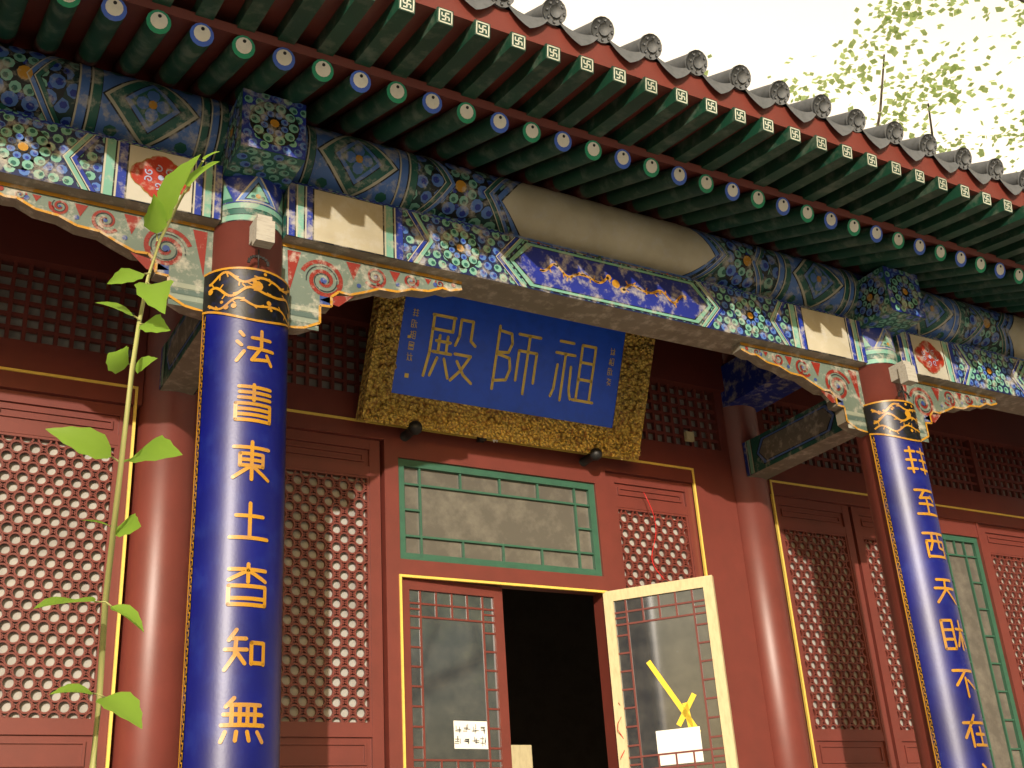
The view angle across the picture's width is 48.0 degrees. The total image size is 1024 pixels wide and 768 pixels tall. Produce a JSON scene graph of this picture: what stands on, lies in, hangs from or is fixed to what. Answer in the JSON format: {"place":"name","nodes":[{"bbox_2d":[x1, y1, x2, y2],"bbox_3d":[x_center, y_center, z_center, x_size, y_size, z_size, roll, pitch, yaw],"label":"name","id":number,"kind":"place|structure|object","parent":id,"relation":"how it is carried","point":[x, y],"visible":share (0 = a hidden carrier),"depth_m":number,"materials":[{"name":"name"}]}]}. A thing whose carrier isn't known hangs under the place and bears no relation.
{"place":"outdoors","nodes":[
{"label":"outdoors","id":0,"kind":"place"},
{"bbox_2d":[34,151,219,767],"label":"sapling","id":1,"kind":"object","parent":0,"point":[91,442],"depth_m":1.86,"materials":[{"name":"green plant"}]},
{"bbox_2d":[400,421,601,466],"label":"plaque supports","id":2,"kind":"object","parent":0,"point":[416,427],"visible":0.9,"depth_m":8.04,"materials":[{"name":"black metal"}]},
{"bbox_2d":[391,295,625,427],"bbox_3d":[0.019,-0.164,8.114,1.780,0.658,0.293,10,-27,-28],"label":"sign panel","id":3,"kind":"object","parent":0,"point":[534,399],"depth_m":8.09,"materials":[{"name":"blue wood"}]},
{"bbox_2d":[404,309,614,403],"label":"plaque characters","id":4,"kind":"object","parent":3,"relation":"attached to","point":[447,342],"visible":1,"depth_m":8.07,"materials":[{"name":"gold metal"}]},
{"bbox_2d":[0,205,1023,453],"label":"wall top beam","id":5,"kind":"structure","parent":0,"point":[26,241],"depth_m":8.01,"materials":[{"name":"red wood"}]},
{"bbox_2d":[511,745,532,767],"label":"hall cupboard","id":6,"kind":"object","parent":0,"point":[521,756],"visible":0.2,"depth_m":9.17,"materials":[{"name":"beige wood"}]},
{"bbox_2d":[511,0,1023,173],"bbox_3d":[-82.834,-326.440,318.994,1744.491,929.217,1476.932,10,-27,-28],"label":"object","id":7,"kind":"structure","parent":0,"point":[761,40],"depth_m":831.89,"materials":[{"name":"white"}]},
{"bbox_2d":[704,0,1023,171],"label":"courtyard tree","id":8,"kind":"object","parent":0,"point":[894,52],"depth_m":16.10,"materials":[{"name":"green plant"}]},
{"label":"column bases","id":9,"kind":"object","parent":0,"visible":0},
{"bbox_2d":[109,220,936,767],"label":"columns","id":10,"kind":"structure","parent":9,"relation":"on","point":[151,656],"depth_m":6.90,"materials":[{"name":"red paint"}]},
{"bbox_2d":[0,181,213,319],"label":"decorative bracket","id":11,"kind":"object","parent":10,"relation":"attached to","point":[183,261],"depth_m":5.74,"materials":[{"name":"multicoloured paint"}]},
{"bbox_2d":[178,267,289,767],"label":"column couplet board","id":12,"kind":"object","parent":10,"relation":"attached to","point":[231,697],"visible":1,"depth_m":5.27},
{"bbox_2d":[247,249,269,268],"bbox_3d":[-1.283,-0.632,5.824,0.114,0.110,0.008,10,-27,-28],"label":"lamp bracket","id":13,"kind":"object","parent":12,"relation":"attached to","point":[258,256],"visible":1,"depth_m":5.83,"materials":[{"name":"metal"}]},
{"bbox_2d":[221,175,282,236],"bbox_3d":[-1.348,-0.951,6.048,0.328,0.280,0.095,10,-27,-28],"label":"painted column top","id":14,"kind":"object","parent":10,"relation":"attached to","point":[248,197],"visible":0.94,"depth_m":6.02,"materials":[{"name":"multicoloured paint"}]},
{"bbox_2d":[249,214,274,248],"bbox_3d":[-1.283,-0.756,5.864,0.095,0.162,0.180,10,-27,-28],"label":"board peg","id":15,"kind":"object","parent":10,"relation":"attached to","point":[262,232],"visible":1,"depth_m":5.79,"materials":[{"name":"white wood"}]},
{"bbox_2d":[281,242,461,334],"bbox_3d":[-0.767,-0.430,6.342,1.080,0.500,0.093,10,-27,-28],"label":"decorative bracket","id":16,"kind":"object","parent":10,"relation":"attached to","point":[315,280],"depth_m":6.24,"materials":[{"name":"multicoloured paint"}]},
{"bbox_2d":[0,104,1023,415],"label":"beams","id":17,"kind":"structure","parent":10,"relation":"on","point":[474,288],"depth_m":7.03,"materials":[{"name":"paint"}]},
{"bbox_2d":[0,109,216,164],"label":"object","id":18,"kind":"object","parent":17,"relation":"attached to","point":[33,118],"visible":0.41,"depth_m":5.83,"materials":[{"name":"paint"}]},
{"bbox_2d":[0,113,222,219],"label":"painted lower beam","id":19,"kind":"structure","parent":17,"relation":"attached to","point":[40,151],"depth_m":5.69,"materials":[{"name":"multicoloured paint"}]},
{"bbox_2d":[0,43,229,160],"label":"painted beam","id":20,"kind":"structure","parent":17,"relation":"attached to","point":[56,89],"depth_m":5.84,"materials":[{"name":"paint"}]},
{"bbox_2d":[291,181,847,317],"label":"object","id":21,"kind":"object","parent":17,"relation":"attached to","point":[544,243],"visible":0.36,"depth_m":7.14,"materials":[{"name":"blue paint"}]},
{"bbox_2d":[292,124,858,316],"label":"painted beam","id":22,"kind":"structure","parent":17,"relation":"attached to","point":[349,165],"depth_m":7.11,"materials":[{"name":"paint"}]},
{"bbox_2d":[286,183,867,362],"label":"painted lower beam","id":23,"kind":"structure","parent":17,"relation":"attached to","point":[321,216],"depth_m":6.94,"materials":[{"name":"multicoloured paint"}]},
{"bbox_2d":[895,332,1023,397],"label":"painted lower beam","id":24,"kind":"structure","parent":17,"relation":"attached to","point":[933,358],"depth_m":8.63,"materials":[{"name":"multicoloured paint"}]},
{"bbox_2d":[903,331,1023,360],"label":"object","id":25,"kind":"object","parent":17,"relation":"attached to","point":[986,351],"visible":0.28,"depth_m":8.92,"materials":[{"name":"wood"}]},
{"bbox_2d":[905,290,1023,358],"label":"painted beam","id":26,"kind":"structure","parent":17,"relation":"attached to","point":[956,321],"depth_m":8.86,"materials":[{"name":"paint"}]},
{"bbox_2d":[154,103,922,463],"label":"porch beams","id":27,"kind":"structure","parent":10,"relation":"on","point":[746,383],"depth_m":9.24,"materials":[{"name":"paint"}]},
{"bbox_2d":[159,315,201,388],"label":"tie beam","id":28,"kind":"structure","parent":27,"relation":"attached to","point":[180,339],"depth_m":6.70,"materials":[{"name":"paint"}]},
{"bbox_2d":[160,328,201,394],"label":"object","id":29,"kind":"structure","parent":27,"relation":"attached to","point":[183,377],"depth_m":6.76,"materials":[{"name":"paint"}]},
{"bbox_2d":[221,89,242,174],"bbox_3d":[-1.474,-1.299,6.023,0.006,0.350,0.380,10,-27,-28],"label":"beam end side","id":30,"kind":"object","parent":27,"relation":"attached to","point":[232,142],"visible":0.92,"depth_m":5.98,"materials":[{"name":"paint"}]},
{"bbox_2d":[224,144,304,189],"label":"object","id":31,"kind":"object","parent":27,"relation":"attached to","point":[280,171],"visible":0.99,"depth_m":5.98,"materials":[{"name":"paint"}]},
{"bbox_2d":[241,88,305,159],"bbox_3d":[-1.228,-1.347,5.953,0.340,0.350,0.006,10,-27,-28],"label":"painted beam end","id":32,"kind":"object","parent":27,"relation":"attached to","point":[274,124],"visible":1,"depth_m":5.95,"materials":[{"name":"paint"}]},
{"bbox_2d":[0,0,1023,317],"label":"rafters","id":33,"kind":"object","parent":27,"relation":"on","point":[782,162],"visible":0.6,"depth_m":6.57,"materials":[{"name":"paint"}]},
{"bbox_2d":[13,0,1023,272],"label":"eave boards","id":34,"kind":"object","parent":33,"relation":"on","point":[305,54],"visible":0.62,"depth_m":6.01,"materials":[{"name":"red paint"}]},
{"bbox_2d":[465,0,1023,194],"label":"roof tiles","id":35,"kind":"object","parent":34,"relation":"on","point":[600,29],"visible":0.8,"depth_m":6.47,"materials":[{"name":"grey ceramic"}]},
{"bbox_2d":[57,0,1023,283],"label":"rafter end caps","id":36,"kind":"object","parent":33,"relation":"attached to","point":[201,34],"visible":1,"depth_m":6.16,"materials":[{"name":"paint"}]},
{"bbox_2d":[742,400,842,476],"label":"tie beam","id":37,"kind":"structure","parent":27,"relation":"attached to","point":[816,423],"depth_m":8.76,"materials":[{"name":"paint"}]},
{"bbox_2d":[748,430,855,478],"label":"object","id":38,"kind":"structure","parent":27,"relation":"attached to","point":[814,450],"depth_m":8.74,"materials":[{"name":"paint"}]},
{"bbox_2d":[851,266,891,326],"bbox_3d":[2.525,-0.602,8.186,0.006,0.350,0.380,10,-27,-28],"label":"beam end side","id":39,"kind":"object","parent":27,"relation":"attached to","point":[873,303],"visible":0.89,"depth_m":8.15,"materials":[{"name":"paint"}]},
{"bbox_2d":[862,310,925,335],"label":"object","id":40,"kind":"object","parent":27,"relation":"attached to","point":[894,322],"visible":0.96,"depth_m":8.15,"materials":[{"name":"paint"}]},
{"bbox_2d":[883,266,925,317],"bbox_3d":[2.771,-0.650,8.116,0.340,0.350,0.006,10,-27,-28],"label":"painted beam end","id":41,"kind":"object","parent":27,"relation":"attached to","point":[905,295],"visible":1,"depth_m":8.11,"materials":[{"name":"paint"}]},
{"bbox_2d":[731,342,868,437],"bbox_3d":[1.976,0.048,7.826,1.080,0.500,0.093,10,-27,-28],"label":"decorative bracket","id":42,"kind":"object","parent":10,"relation":"attached to","point":[841,383],"depth_m":7.91,"materials":[{"name":"multicoloured wood"}]},
{"bbox_2d":[861,328,897,364],"bbox_3d":[2.651,-0.254,8.211,0.328,0.280,0.095,10,-27,-28],"label":"painted column top","id":43,"kind":"object","parent":10,"relation":"attached to","point":[879,345],"visible":0.9,"depth_m":8.17,"materials":[{"name":"multicoloured paint"}]},
{"bbox_2d":[889,360,917,385],"bbox_3d":[2.716,-0.059,8.028,0.095,0.162,0.180,10,-27,-28],"label":"board peg","id":44,"kind":"object","parent":10,"relation":"attached to","point":[903,372],"visible":1,"depth_m":7.97,"materials":[{"name":"white wood"}]},
{"bbox_2d":[863,400,992,767],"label":"column couplet board","id":45,"kind":"object","parent":10,"relation":"attached to","point":[952,706],"visible":1,"depth_m":7.42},
{"bbox_2d":[898,386,909,399],"bbox_3d":[2.716,0.065,7.988,0.114,0.110,0.008,10,-27,-28],"label":"lamp bracket","id":46,"kind":"object","parent":45,"relation":"attached to","point":[903,392],"visible":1,"depth_m":7.99,"materials":[{"name":"metal"}]},
{"bbox_2d":[902,381,996,441],"bbox_3d":[3.232,0.267,8.506,1.080,0.500,0.093,10,-27,-28],"label":"decorative bracket","id":47,"kind":"object","parent":10,"relation":"attached to","point":[926,400],"depth_m":8.46,"materials":[{"name":"multicoloured paint"}]},
{"label":"ground","id":48,"kind":"structure","parent":0,"visible":0},
{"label":"platform terrace","id":49,"kind":"structure","parent":48,"relation":"on","visible":0},
{"bbox_2d":[0,292,1023,767],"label":"wooden wall","id":50,"kind":"structure","parent":49,"relation":"on","point":[34,406],"depth_m":8.04,"materials":[{"name":"red wood"}]},
{"bbox_2d":[402,577,511,767],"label":"door frame","id":51,"kind":"object","parent":50,"relation":"attached to","point":[494,593],"visible":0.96,"depth_m":7.47,"materials":[{"name":"red wood"}]},
{"bbox_2d":[409,590,501,767],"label":"door glass","id":52,"kind":"object","parent":51,"relation":"in","point":[453,672],"visible":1,"depth_m":7.38,"materials":[{"name":"grey glass"}]},
{"bbox_2d":[410,591,501,767],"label":"door lattice","id":53,"kind":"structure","parent":51,"relation":"attached to","point":[421,686],"depth_m":7.39,"materials":[{"name":"red wood"}]},
{"bbox_2d":[356,296,654,460],"bbox_3d":[0.031,-0.160,8.070,2.232,1.110,0.597,10,-27,-28],"label":"sign frame","id":54,"kind":"object","parent":50,"relation":"attached to","point":[379,401],"visible":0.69,"depth_m":7.99,"materials":[{"name":"gold metal"}]},
{"bbox_2d":[0,259,1023,729],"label":"lattice work","id":55,"kind":"object","parent":50,"relation":"attached to","point":[356,385],"visible":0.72,"depth_m":7.26,"materials":[{"name":"red paint"}]},
{"bbox_2d":[0,264,1023,729],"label":"lattice panes","id":56,"kind":"object","parent":50,"relation":"attached to","point":[52,616],"visible":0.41,"depth_m":7.02,"materials":[{"name":"paper"}]},
{"bbox_2d":[0,366,1023,767],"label":"gold beads","id":57,"kind":"object","parent":50,"relation":"attached to","point":[456,578],"visible":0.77,"depth_m":7.66,"materials":[{"name":"paint"}]},
{"bbox_2d":[603,575,738,767],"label":"open door frame","id":58,"kind":"object","parent":50,"relation":"attached to","point":[706,583],"visible":1,"depth_m":7.79,"materials":[{"name":"beige wood"}]},
{"bbox_2d":[453,721,703,765],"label":"paper notices","id":59,"kind":"object","parent":58,"relation":"on","point":[678,740],"visible":1,"depth_m":7.52,"materials":[{"name":"white paper"}]},
{"bbox_2d":[455,724,485,744],"bbox_3d":[-0.265,2.219,7.276,0.232,0.135,0.001,12,-29,-32],"label":"notice lettering","id":60,"kind":"object","parent":59,"relation":"attached to","point":[459,729],"visible":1,"depth_m":7.29},
{"bbox_2d":[617,492,664,756],"bbox_3d":[0.936,1.589,8.011,0.470,1.913,0.325,10,-27,-28],"label":"red cord","id":61,"kind":"object","parent":58,"relation":"attached to","point":[660,575],"visible":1,"depth_m":8.19,"materials":[{"name":"fabric"}]},
{"bbox_2d":[614,588,726,767],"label":"door glass","id":62,"kind":"object","parent":58,"relation":"in","point":[668,648],"visible":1,"depth_m":7.76,"materials":[{"name":"grey glass"}]},
{"bbox_2d":[615,589,725,767],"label":"door lattice","id":63,"kind":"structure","parent":58,"relation":"attached to","point":[695,764],"depth_m":7.74,"materials":[{"name":"red wood"}]},
{"bbox_2d":[646,660,700,731],"bbox_3d":[1.079,2.129,7.667,0.320,0.611,0.001,-13,-26,19],"label":"yellow tape","id":64,"kind":"object","parent":58,"relation":"attached to","point":[684,708],"visible":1,"depth_m":7.64,"materials":[{"name":"yellow plastic"}]},
{"bbox_2d":[684,431,694,441],"bbox_3d":[1.398,0.415,9.078,0.075,0.075,0.030,10,-27,-28],"label":"switch box","id":65,"kind":"object","parent":50,"relation":"attached to","point":[688,436],"visible":1,"depth_m":9.06,"materials":[{"name":"beige plastic"}]},
{"bbox_2d":[398,458,1023,767],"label":"green windows","id":66,"kind":"structure","parent":50,"relation":"attached to","point":[588,488],"depth_m":8.22,"materials":[{"name":"wood"}]},
{"bbox_2d":[404,468,1022,767],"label":"window pane","id":67,"kind":"structure","parent":66,"relation":"in","point":[474,517],"depth_m":8.09,"materials":[{"name":"grey glass"}]}
]}

